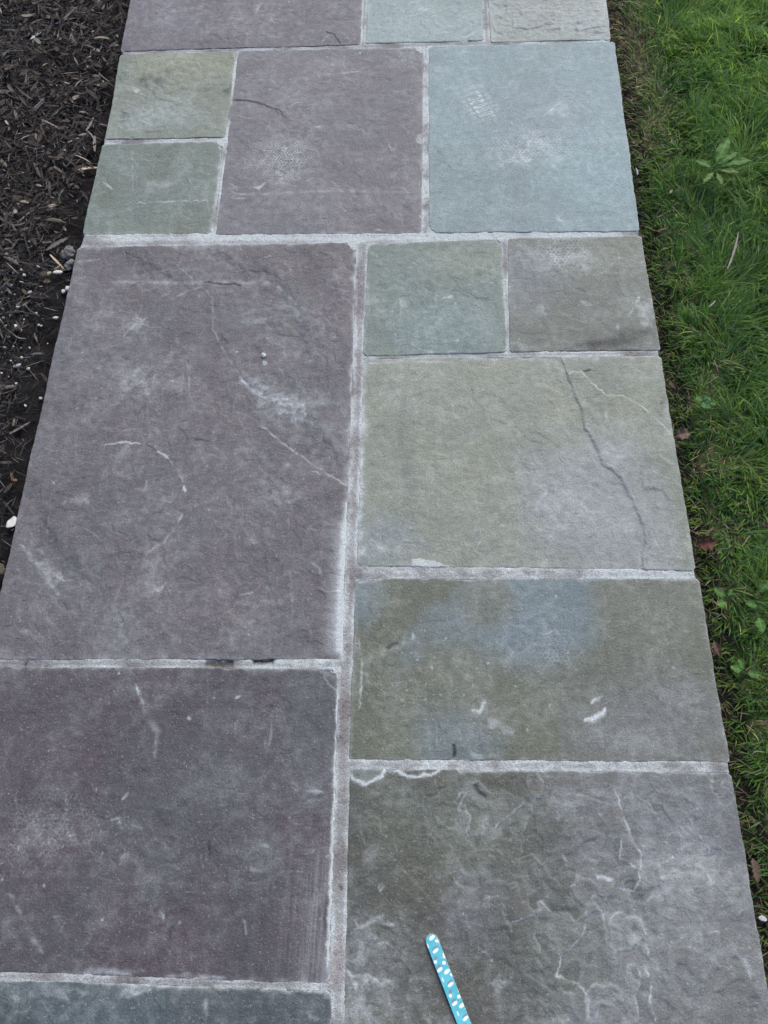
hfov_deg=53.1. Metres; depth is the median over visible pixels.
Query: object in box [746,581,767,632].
broadleaf weed
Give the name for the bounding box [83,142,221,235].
flagstone
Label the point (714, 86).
grass
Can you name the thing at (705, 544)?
dead leaf
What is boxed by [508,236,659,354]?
flagstone
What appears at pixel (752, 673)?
broadleaf weed
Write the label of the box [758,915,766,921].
mortar flake
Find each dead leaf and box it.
[669,380,676,388]
[675,428,690,439]
[697,536,715,551]
[712,641,721,656]
[750,858,761,882]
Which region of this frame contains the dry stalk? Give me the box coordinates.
[726,232,738,270]
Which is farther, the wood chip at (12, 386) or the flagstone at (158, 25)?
the flagstone at (158, 25)
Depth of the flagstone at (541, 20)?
1.91 m
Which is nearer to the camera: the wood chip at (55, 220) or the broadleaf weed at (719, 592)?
the broadleaf weed at (719, 592)
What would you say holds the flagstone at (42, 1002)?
on the ground at (46, 346)
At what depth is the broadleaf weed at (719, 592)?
1.29 m
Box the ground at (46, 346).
[0,0,767,981]
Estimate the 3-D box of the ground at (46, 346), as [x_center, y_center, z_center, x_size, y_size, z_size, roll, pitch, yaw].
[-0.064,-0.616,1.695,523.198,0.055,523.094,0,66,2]
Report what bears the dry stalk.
on the grass at (714, 86)
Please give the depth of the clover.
1.44 m
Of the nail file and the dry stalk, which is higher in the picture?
the dry stalk
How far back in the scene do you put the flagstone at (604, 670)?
1.27 m
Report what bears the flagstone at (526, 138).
on the ground at (46, 346)
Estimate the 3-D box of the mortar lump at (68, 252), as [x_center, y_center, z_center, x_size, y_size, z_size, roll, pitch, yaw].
[-0.687,-0.561,1.671,0.037,0.020,0.029,-32,85,5]
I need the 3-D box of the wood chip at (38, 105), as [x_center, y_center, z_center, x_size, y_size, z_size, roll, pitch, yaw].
[-0.827,-0.974,1.842,0.014,0.004,0.040,25,72,11]
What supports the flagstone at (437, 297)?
on the ground at (46, 346)
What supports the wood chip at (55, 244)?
on the ground at (46, 346)
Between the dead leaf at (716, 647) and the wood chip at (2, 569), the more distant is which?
the wood chip at (2, 569)
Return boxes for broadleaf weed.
[696,138,751,185]
[714,588,732,606]
[730,659,759,677]
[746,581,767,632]
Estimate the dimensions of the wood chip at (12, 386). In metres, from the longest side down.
0.028 x 0.012 x 0.004 m
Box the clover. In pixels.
[695,396,715,408]
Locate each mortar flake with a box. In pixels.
[6,516,16,527]
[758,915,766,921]
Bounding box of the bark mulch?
[0,0,127,590]
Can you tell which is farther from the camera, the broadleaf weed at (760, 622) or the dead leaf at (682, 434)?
the dead leaf at (682, 434)
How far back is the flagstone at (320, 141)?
1.76 m
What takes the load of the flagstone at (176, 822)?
on the ground at (46, 346)
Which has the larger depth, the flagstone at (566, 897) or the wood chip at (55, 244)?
the wood chip at (55, 244)
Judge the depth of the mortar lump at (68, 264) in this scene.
1.65 m
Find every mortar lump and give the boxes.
[60,245,75,259]
[64,259,74,270]
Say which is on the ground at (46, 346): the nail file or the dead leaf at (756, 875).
the dead leaf at (756, 875)
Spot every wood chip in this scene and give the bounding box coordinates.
[0,563,5,574]
[2,384,15,389]
[3,257,17,264]
[34,100,44,111]
[45,238,67,250]
[46,218,62,222]
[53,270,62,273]
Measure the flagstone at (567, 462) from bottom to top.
0.042 m
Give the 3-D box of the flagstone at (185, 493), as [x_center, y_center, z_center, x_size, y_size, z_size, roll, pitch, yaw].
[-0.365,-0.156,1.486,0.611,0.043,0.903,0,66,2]
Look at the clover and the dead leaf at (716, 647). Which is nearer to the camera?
the dead leaf at (716, 647)
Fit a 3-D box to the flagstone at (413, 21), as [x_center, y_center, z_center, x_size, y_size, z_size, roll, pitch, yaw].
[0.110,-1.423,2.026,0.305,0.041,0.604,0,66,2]
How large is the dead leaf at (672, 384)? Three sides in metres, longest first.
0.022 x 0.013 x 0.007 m
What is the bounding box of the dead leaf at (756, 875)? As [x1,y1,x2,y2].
[750,858,761,882]
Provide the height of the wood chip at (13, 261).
0.004 m
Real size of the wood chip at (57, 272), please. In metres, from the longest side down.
0.020 x 0.013 x 0.005 m
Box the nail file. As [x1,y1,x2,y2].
[426,934,470,1023]
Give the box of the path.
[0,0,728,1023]
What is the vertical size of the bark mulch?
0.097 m
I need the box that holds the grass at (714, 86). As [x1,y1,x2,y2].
[607,0,767,987]
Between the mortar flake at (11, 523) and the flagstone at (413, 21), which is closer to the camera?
the mortar flake at (11, 523)
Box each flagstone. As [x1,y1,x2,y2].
[0,242,356,660]
[0,667,337,982]
[0,980,330,1023]
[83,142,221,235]
[105,52,234,139]
[121,0,361,54]
[216,48,422,234]
[344,769,767,1023]
[349,578,728,762]
[357,356,694,570]
[363,239,505,355]
[365,0,483,43]
[428,42,638,232]
[488,0,610,42]
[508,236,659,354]

